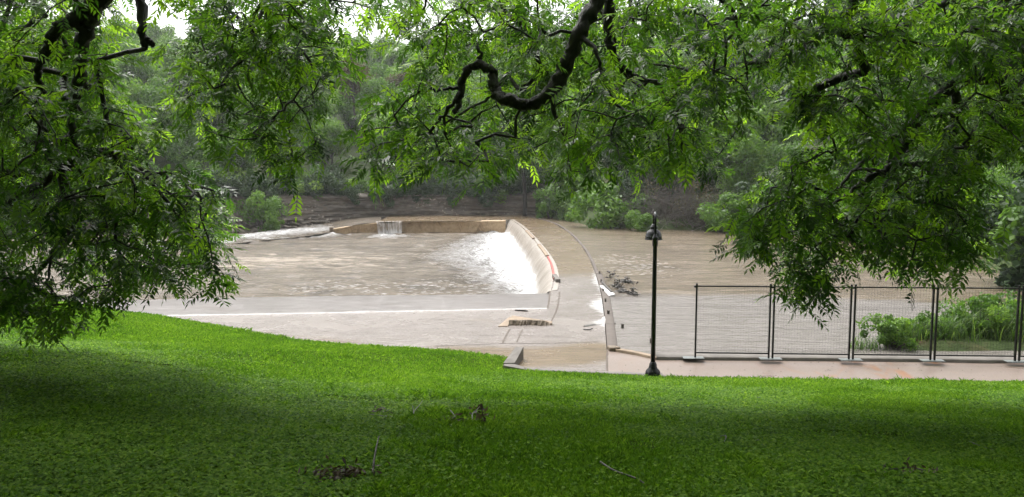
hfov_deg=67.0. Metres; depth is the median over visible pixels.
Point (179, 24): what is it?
sky
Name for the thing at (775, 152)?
hillside tree
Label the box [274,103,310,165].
hillside tree
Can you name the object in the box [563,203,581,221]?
shrub
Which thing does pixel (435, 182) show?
dark shrub
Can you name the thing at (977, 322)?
tall grass
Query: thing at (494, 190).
dark shrub
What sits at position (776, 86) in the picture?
cedar tree
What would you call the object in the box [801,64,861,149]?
pale tree
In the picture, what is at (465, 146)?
cedar tree
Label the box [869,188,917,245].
dark shrub
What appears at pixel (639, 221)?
waterside shrub
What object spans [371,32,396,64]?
pale tree
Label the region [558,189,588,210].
bank shrub
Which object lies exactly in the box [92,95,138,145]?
hillside tree
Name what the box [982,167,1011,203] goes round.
bank shrub
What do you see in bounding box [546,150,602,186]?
hillside tree
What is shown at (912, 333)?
tall grass
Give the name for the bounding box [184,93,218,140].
cedar tree
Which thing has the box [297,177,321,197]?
dark shrub
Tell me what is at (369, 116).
hillside tree
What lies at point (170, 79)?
cedar tree
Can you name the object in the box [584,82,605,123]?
pale tree
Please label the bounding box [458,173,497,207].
dark shrub
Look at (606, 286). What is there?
fallen rail
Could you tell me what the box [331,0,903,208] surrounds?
pecan tree
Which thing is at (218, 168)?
bank shrub
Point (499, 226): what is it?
dam wall
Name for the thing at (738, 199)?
dark shrub
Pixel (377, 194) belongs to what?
dark shrub
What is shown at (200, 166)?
bank shrub
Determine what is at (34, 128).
hillside tree
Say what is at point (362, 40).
hillside tree
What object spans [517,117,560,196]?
pale tree
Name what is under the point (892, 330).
round shrub
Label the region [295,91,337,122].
hillside tree
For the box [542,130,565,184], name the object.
hillside tree
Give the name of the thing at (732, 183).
pale tree
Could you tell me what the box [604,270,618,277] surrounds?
drift pile
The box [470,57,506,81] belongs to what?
hillside tree
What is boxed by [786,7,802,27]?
cedar tree
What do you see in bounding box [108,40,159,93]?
hillside tree
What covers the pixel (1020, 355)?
wire fence
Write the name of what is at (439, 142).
hillside tree
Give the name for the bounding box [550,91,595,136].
pale tree
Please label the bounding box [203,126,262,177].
hillside tree
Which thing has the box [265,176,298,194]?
dark shrub
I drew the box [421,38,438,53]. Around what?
cedar tree
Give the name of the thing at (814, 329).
wire fence
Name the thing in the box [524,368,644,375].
kerb
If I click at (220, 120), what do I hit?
hillside tree
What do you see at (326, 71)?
hillside tree
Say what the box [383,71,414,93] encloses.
dying tree
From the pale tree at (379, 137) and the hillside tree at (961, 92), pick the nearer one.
the hillside tree at (961, 92)
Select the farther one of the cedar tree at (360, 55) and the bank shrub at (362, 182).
the cedar tree at (360, 55)
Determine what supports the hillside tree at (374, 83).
on the hill
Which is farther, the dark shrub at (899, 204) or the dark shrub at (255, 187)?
the dark shrub at (255, 187)
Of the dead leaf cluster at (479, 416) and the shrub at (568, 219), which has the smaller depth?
the dead leaf cluster at (479, 416)
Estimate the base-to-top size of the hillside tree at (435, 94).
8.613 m
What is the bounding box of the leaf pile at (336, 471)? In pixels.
[296,454,390,483]
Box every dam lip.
[527,215,598,273]
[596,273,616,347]
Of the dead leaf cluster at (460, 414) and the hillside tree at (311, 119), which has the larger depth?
the hillside tree at (311, 119)
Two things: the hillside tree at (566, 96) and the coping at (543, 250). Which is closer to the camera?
the coping at (543, 250)
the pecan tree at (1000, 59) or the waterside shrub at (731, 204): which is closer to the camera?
the pecan tree at (1000, 59)
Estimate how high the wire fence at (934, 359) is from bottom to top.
1.820 m
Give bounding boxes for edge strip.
[547,256,553,279]
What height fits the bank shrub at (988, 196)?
4.586 m
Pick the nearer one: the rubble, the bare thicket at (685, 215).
the bare thicket at (685, 215)
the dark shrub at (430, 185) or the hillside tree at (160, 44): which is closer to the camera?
the dark shrub at (430, 185)
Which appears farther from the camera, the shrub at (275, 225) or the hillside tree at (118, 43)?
the hillside tree at (118, 43)
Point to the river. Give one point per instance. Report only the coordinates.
(684, 259)
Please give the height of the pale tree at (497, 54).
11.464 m
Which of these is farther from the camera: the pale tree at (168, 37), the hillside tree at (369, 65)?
the pale tree at (168, 37)
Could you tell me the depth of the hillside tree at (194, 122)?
84.83 m
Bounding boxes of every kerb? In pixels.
[498,315,552,326]
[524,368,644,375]
[615,348,656,359]
[655,352,1023,362]
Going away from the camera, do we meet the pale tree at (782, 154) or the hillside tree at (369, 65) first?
the pale tree at (782, 154)
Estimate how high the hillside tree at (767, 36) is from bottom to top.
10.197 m
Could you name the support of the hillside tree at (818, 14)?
on the hill
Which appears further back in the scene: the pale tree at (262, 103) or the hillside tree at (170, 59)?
the hillside tree at (170, 59)
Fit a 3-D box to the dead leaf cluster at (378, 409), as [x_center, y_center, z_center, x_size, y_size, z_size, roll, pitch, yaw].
[-1.496,1.856,8.852,0.319,0.145,0.195,0,5,0]
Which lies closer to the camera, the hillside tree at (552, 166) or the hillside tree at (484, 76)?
the hillside tree at (552, 166)
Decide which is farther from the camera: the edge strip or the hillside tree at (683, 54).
the hillside tree at (683, 54)
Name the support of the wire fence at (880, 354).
on the walkway
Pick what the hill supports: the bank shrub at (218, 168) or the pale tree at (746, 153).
the pale tree at (746, 153)
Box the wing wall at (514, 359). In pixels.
[503,347,523,369]
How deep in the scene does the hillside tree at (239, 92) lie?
104.53 m
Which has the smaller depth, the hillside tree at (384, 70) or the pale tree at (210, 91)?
the pale tree at (210, 91)
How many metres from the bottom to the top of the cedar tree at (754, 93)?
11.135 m
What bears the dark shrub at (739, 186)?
on the hill
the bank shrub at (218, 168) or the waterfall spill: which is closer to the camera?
the waterfall spill
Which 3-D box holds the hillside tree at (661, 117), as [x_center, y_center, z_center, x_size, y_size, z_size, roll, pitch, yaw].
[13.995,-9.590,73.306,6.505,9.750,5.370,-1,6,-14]
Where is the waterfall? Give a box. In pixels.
[504,219,558,293]
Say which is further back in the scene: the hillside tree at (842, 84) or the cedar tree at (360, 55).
the cedar tree at (360, 55)
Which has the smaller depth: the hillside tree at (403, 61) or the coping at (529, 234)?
the coping at (529, 234)
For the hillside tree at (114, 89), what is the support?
on the hill
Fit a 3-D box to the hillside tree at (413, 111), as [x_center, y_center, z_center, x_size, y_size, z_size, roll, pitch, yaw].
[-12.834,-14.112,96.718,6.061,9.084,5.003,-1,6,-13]
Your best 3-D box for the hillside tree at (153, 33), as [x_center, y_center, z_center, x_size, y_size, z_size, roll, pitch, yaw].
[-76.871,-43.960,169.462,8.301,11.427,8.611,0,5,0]
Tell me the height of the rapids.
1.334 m
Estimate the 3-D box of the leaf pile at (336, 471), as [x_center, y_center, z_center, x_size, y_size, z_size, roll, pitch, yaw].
[-1.235,1.604,5.519,0.643,0.122,0.458,1,6,12]
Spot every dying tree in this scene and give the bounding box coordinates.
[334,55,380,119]
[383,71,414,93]
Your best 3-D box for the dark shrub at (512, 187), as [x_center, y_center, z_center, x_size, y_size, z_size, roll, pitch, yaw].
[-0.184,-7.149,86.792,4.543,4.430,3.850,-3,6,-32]
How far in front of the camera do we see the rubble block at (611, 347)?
19.75 m
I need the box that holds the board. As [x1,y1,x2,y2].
[599,285,614,296]
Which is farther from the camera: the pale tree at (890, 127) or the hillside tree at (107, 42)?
the hillside tree at (107, 42)
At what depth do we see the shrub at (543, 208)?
79.87 m
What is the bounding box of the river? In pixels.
[529,215,1023,354]
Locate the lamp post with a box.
[642,212,663,376]
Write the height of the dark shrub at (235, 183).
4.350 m
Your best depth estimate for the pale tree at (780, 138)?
70.16 m
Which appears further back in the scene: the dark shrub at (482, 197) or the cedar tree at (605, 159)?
the dark shrub at (482, 197)
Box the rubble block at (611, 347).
[607,345,619,351]
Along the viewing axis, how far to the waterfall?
45.44 m
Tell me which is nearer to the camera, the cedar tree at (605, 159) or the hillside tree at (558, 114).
the cedar tree at (605, 159)
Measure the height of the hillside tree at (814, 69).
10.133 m
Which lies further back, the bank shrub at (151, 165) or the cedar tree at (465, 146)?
the cedar tree at (465, 146)
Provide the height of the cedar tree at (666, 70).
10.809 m
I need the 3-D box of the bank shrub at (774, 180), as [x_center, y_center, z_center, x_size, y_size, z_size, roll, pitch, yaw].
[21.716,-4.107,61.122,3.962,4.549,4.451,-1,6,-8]
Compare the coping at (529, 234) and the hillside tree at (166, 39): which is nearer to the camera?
the coping at (529, 234)
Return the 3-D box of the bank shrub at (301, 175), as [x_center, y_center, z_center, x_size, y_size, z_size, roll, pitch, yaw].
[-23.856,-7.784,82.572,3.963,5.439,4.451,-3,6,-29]
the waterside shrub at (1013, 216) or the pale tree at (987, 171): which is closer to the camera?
the waterside shrub at (1013, 216)
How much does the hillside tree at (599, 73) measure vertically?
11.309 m
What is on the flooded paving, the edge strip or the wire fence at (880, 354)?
the edge strip
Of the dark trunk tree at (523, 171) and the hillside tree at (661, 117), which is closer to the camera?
the hillside tree at (661, 117)
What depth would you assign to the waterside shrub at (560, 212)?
76.11 m
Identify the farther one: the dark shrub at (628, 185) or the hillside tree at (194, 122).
the hillside tree at (194, 122)
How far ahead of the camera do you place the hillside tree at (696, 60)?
122.98 m
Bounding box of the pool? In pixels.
[4,230,548,301]
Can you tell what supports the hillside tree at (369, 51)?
on the hill
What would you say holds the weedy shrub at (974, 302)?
on the bank
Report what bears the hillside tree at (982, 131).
on the hill
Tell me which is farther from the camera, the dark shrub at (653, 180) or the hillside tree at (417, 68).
the hillside tree at (417, 68)
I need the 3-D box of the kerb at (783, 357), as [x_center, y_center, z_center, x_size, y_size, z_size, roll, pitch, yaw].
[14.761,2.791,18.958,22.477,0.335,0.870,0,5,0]
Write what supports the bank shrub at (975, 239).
on the hill
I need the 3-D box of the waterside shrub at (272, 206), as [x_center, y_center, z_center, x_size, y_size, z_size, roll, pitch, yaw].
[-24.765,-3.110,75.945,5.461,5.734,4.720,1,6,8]
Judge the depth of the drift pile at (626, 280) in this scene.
32.09 m
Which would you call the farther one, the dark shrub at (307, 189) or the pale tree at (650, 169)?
the dark shrub at (307, 189)
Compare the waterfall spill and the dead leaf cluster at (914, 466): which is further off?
the waterfall spill
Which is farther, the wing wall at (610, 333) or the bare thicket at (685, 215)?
the bare thicket at (685, 215)
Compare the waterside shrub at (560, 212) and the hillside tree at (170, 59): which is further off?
the hillside tree at (170, 59)
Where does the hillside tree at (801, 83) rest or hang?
on the hill
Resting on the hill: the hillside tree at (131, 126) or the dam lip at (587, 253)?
the hillside tree at (131, 126)
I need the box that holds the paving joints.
[444,291,607,370]
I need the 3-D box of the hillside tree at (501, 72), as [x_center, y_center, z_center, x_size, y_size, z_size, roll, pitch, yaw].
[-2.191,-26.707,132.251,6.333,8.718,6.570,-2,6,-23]
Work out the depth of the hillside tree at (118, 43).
113.53 m
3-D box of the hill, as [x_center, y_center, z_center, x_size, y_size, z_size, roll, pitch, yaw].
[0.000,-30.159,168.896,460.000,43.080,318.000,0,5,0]
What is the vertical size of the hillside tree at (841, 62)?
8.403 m
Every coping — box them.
[525,230,534,238]
[537,244,548,256]
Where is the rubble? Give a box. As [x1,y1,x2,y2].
[158,218,329,232]
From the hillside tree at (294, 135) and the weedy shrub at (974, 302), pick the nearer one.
the weedy shrub at (974, 302)
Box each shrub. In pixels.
[14,167,50,206]
[142,161,170,195]
[186,160,224,185]
[193,169,242,200]
[209,155,255,184]
[228,173,256,195]
[234,190,289,231]
[237,173,282,210]
[263,215,284,229]
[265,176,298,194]
[270,155,305,187]
[292,169,324,200]
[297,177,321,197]
[309,164,341,193]
[311,162,349,194]
[322,179,347,197]
[340,184,362,204]
[346,169,368,192]
[367,173,397,207]
[367,182,390,201]
[389,170,424,202]
[393,161,413,183]
[409,172,432,197]
[422,181,445,203]
[425,161,451,186]
[427,175,465,193]
[439,177,464,205]
[442,171,462,194]
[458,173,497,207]
[473,175,507,203]
[487,173,521,204]
[496,168,529,193]
[514,177,537,193]
[532,188,555,217]
[542,174,602,209]
[545,191,563,213]
[550,191,575,219]
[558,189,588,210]
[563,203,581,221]
[567,179,652,228]
[602,171,659,207]
[622,209,658,230]
[629,161,688,200]
[675,154,726,193]
[695,190,754,232]
[724,186,767,217]
[734,181,796,226]
[765,169,793,193]
[792,169,849,238]
[856,313,919,350]
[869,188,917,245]
[897,167,923,223]
[904,309,959,338]
[938,292,1015,334]
[945,171,1019,244]
[949,194,993,250]
[957,177,1013,241]
[967,178,1023,290]
[970,287,1023,323]
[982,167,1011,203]
[983,184,1023,282]
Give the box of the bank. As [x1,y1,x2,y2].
[897,324,1023,350]
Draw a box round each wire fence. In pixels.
[682,283,771,358]
[758,284,852,359]
[838,284,934,360]
[919,285,1020,361]
[1003,285,1023,362]
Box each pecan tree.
[0,0,407,356]
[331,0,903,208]
[705,0,1023,330]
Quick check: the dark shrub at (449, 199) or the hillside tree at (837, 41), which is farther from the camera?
the hillside tree at (837, 41)
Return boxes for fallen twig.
[372,436,379,472]
[600,461,646,484]
[889,467,925,470]
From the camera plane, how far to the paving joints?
21.69 m
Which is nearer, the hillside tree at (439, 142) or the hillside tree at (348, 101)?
the hillside tree at (439, 142)
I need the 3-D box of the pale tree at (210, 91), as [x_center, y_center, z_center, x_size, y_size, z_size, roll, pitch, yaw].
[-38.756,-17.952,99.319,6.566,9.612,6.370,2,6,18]
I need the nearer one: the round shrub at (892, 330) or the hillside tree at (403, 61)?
the round shrub at (892, 330)
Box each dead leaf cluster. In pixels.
[369,405,392,413]
[436,413,465,421]
[468,403,484,414]
[475,406,494,422]
[874,456,937,475]
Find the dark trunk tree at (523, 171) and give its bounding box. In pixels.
[496,115,553,215]
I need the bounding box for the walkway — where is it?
[607,350,1023,381]
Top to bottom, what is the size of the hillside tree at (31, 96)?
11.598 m
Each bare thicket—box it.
[609,165,736,229]
[646,175,743,231]
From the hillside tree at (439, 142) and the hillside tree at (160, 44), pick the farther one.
the hillside tree at (160, 44)
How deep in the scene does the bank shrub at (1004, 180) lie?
40.93 m
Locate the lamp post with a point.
(653, 234)
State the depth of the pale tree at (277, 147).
83.37 m
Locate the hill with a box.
[42,75,1021,270]
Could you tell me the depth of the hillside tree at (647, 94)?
108.65 m
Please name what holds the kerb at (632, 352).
on the walkway
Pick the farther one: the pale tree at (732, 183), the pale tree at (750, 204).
the pale tree at (732, 183)
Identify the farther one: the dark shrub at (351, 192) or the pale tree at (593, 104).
the pale tree at (593, 104)
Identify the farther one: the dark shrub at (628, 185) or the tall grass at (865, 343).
the dark shrub at (628, 185)
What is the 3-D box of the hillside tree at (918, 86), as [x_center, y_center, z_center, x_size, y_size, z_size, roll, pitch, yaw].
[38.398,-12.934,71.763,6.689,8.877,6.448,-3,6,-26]
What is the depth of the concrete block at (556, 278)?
32.75 m
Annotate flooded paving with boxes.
[171,215,606,370]
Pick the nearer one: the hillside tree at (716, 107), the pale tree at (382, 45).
the hillside tree at (716, 107)
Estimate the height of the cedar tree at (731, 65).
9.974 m
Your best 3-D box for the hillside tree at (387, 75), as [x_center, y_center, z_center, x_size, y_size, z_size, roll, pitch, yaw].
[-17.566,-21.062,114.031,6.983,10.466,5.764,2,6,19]
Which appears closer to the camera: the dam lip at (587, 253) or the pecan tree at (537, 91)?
the pecan tree at (537, 91)
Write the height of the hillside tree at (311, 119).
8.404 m
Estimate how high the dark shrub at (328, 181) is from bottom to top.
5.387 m
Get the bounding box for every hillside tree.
[0,115,52,166]
[9,74,58,142]
[90,27,110,53]
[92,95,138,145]
[102,103,153,154]
[103,81,132,102]
[106,14,139,44]
[107,37,157,87]
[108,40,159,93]
[119,76,181,159]
[124,86,183,152]
[146,20,176,42]
[148,40,179,75]
[152,47,196,83]
[157,125,210,173]
[160,37,184,50]
[169,102,212,170]
[184,7,216,37]
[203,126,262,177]
[206,101,246,136]
[229,76,251,121]
[266,107,304,162]
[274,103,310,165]
[289,93,327,142]
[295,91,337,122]
[306,52,338,96]
[311,72,330,105]
[312,119,353,169]
[329,88,365,136]
[335,89,360,135]
[339,33,374,63]
[343,35,375,62]
[355,74,397,148]
[356,58,374,76]
[357,92,402,159]
[367,61,400,85]
[379,70,405,85]
[381,43,421,65]
[391,52,418,80]
[396,87,431,112]
[401,59,442,88]
[402,101,429,166]
[419,121,458,165]
[427,87,444,105]
[428,91,469,142]
[449,75,483,120]
[456,37,483,74]
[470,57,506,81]
[470,83,511,163]
[472,72,487,82]
[486,69,506,80]
[535,104,579,121]
[540,36,562,60]
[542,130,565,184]
[546,86,583,117]
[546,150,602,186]
[574,56,616,89]
[612,58,641,91]
[631,84,659,104]
[644,96,688,157]
[655,38,685,58]
[673,50,704,60]
[684,106,708,161]
[685,53,718,66]
[691,0,715,29]
[707,73,744,135]
[740,30,770,55]
[749,140,822,188]
[759,99,804,150]
[777,68,827,135]
[787,53,826,131]
[796,30,826,53]
[810,5,840,42]
[816,37,866,53]
[822,71,872,141]
[826,52,856,73]
[889,63,940,128]
[922,116,1001,174]
[923,85,1017,142]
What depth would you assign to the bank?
19.97 m
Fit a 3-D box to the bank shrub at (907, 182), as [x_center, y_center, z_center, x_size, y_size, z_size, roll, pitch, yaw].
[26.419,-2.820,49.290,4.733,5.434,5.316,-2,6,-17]
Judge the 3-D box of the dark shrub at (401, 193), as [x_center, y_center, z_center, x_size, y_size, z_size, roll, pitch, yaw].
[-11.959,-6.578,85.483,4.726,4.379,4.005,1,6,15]
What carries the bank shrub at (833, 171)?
on the hill
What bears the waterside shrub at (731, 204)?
on the hill
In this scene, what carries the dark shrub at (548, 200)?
on the hill
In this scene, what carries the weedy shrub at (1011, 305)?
on the bank
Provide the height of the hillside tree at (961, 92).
8.340 m
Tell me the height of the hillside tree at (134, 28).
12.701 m
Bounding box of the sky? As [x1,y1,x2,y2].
[0,0,890,47]
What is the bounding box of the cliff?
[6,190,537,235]
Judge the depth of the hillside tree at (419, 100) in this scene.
104.41 m
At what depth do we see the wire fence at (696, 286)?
18.54 m
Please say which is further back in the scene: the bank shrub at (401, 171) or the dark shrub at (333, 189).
the bank shrub at (401, 171)
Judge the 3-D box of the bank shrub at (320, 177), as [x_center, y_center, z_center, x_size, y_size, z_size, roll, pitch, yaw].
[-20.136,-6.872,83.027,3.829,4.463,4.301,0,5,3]
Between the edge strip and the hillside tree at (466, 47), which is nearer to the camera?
the edge strip
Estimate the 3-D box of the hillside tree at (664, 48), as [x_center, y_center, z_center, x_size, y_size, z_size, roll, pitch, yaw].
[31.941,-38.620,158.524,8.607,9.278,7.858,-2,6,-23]
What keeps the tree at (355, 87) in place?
on the hill
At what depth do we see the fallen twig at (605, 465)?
5.74 m
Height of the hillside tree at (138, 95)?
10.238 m
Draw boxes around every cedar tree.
[158,64,198,99]
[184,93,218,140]
[339,39,375,68]
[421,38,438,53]
[444,129,473,175]
[599,120,650,190]
[660,56,680,96]
[721,54,748,80]
[725,73,783,177]
[765,80,806,131]
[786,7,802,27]
[836,121,885,186]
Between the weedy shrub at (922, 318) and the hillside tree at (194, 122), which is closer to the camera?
the weedy shrub at (922, 318)
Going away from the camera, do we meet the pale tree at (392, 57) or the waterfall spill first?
the waterfall spill
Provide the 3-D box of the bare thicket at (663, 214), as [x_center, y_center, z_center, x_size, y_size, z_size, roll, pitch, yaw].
[13.810,-3.694,65.401,13.113,7.146,12.701,0,5,0]
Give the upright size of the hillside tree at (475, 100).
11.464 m
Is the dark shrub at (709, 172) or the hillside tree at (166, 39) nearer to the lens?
the dark shrub at (709, 172)
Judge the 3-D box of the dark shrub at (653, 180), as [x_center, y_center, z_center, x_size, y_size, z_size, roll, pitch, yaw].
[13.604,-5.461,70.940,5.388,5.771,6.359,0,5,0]
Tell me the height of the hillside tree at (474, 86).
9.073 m
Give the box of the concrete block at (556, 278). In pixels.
[552,274,559,282]
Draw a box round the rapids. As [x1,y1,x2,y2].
[225,217,380,243]
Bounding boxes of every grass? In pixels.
[850,332,892,350]
[902,320,933,342]
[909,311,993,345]
[918,302,1023,339]
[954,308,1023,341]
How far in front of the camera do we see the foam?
25.23 m
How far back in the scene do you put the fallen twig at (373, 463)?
5.71 m
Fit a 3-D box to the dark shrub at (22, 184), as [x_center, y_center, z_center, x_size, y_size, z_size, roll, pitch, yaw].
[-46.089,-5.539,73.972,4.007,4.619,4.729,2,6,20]
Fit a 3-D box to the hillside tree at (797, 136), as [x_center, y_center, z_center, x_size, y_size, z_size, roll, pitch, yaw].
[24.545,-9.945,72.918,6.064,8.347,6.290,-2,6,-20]
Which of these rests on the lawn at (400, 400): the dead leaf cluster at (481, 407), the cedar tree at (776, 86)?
the dead leaf cluster at (481, 407)
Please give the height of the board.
0.140 m
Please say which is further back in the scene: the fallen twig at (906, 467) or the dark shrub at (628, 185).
the dark shrub at (628, 185)
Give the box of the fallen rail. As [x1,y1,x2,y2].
[601,281,611,291]
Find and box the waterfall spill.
[376,221,401,233]
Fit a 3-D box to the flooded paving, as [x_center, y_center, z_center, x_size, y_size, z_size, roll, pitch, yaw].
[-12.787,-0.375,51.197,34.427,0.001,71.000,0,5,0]
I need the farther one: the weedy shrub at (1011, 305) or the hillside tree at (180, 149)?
the hillside tree at (180, 149)
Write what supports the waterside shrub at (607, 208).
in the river
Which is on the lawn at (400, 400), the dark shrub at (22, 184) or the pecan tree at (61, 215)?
the pecan tree at (61, 215)
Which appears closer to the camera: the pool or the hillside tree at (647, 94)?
the pool
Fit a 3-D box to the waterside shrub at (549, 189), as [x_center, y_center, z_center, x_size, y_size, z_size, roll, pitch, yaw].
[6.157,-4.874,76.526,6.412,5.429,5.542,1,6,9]
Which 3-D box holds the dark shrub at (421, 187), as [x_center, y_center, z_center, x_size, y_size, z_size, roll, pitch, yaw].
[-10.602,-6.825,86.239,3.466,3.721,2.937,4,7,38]
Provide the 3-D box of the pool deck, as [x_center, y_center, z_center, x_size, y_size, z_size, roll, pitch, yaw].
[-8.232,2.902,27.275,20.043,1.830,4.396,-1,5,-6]
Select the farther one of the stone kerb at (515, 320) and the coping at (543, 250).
the coping at (543, 250)
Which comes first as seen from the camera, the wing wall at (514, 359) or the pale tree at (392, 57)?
the wing wall at (514, 359)
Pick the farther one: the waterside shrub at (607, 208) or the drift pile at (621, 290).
the waterside shrub at (607, 208)
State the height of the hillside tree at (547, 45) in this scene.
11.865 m
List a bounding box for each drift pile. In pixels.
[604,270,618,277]
[609,278,623,287]
[614,287,627,293]
[618,276,637,283]
[625,287,640,295]
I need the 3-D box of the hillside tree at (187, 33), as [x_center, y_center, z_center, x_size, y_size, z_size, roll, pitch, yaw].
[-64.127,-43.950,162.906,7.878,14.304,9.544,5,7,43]
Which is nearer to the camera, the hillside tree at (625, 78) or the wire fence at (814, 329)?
the wire fence at (814, 329)
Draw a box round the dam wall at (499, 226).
[329,220,505,233]
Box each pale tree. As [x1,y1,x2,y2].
[157,31,183,44]
[193,71,235,111]
[233,88,274,137]
[254,125,297,170]
[307,113,339,163]
[370,109,421,166]
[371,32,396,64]
[381,43,416,72]
[485,41,505,69]
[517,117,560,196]
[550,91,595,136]
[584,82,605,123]
[640,124,697,200]
[699,96,784,183]
[715,168,754,202]
[738,183,773,219]
[749,90,803,153]
[757,142,805,192]
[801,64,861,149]
[828,92,904,159]
[961,167,1021,196]
[993,156,1023,186]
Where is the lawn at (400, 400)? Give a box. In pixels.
[0,314,1023,496]
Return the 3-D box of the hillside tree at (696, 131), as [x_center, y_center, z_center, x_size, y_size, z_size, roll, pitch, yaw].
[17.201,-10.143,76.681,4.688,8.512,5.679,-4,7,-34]
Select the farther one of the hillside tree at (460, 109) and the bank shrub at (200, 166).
the hillside tree at (460, 109)
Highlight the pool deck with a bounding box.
[81,293,548,314]
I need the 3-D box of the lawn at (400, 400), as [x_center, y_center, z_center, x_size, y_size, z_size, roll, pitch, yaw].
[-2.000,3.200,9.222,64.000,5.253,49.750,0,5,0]
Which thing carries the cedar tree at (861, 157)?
on the hill
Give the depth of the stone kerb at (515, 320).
23.21 m
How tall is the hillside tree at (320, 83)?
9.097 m
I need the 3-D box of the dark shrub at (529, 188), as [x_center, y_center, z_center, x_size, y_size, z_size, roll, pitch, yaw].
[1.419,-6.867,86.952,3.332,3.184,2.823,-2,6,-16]
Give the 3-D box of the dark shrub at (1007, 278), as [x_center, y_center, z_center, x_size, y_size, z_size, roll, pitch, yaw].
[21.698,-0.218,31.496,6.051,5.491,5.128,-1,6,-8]
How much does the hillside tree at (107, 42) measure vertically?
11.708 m
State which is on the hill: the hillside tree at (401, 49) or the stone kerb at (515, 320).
the hillside tree at (401, 49)
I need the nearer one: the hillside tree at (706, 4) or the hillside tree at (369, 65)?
the hillside tree at (369, 65)
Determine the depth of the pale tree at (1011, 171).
48.49 m
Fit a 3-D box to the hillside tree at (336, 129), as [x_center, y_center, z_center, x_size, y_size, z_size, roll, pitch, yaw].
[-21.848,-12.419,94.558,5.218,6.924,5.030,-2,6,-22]
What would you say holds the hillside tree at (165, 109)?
on the hill
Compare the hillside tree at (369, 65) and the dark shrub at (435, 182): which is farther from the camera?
the hillside tree at (369, 65)
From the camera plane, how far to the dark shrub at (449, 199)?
85.39 m
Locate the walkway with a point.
(617, 361)
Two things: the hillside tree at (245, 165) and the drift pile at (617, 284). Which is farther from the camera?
the hillside tree at (245, 165)
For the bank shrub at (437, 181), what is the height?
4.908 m
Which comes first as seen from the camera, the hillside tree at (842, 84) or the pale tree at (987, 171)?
the pale tree at (987, 171)
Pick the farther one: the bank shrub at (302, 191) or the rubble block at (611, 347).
the bank shrub at (302, 191)
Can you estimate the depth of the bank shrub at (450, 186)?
86.47 m
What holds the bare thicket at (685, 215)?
on the hill
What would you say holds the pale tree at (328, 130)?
on the hill
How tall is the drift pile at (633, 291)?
0.351 m
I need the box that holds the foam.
[167,295,604,326]
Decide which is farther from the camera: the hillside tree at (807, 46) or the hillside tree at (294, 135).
the hillside tree at (807, 46)

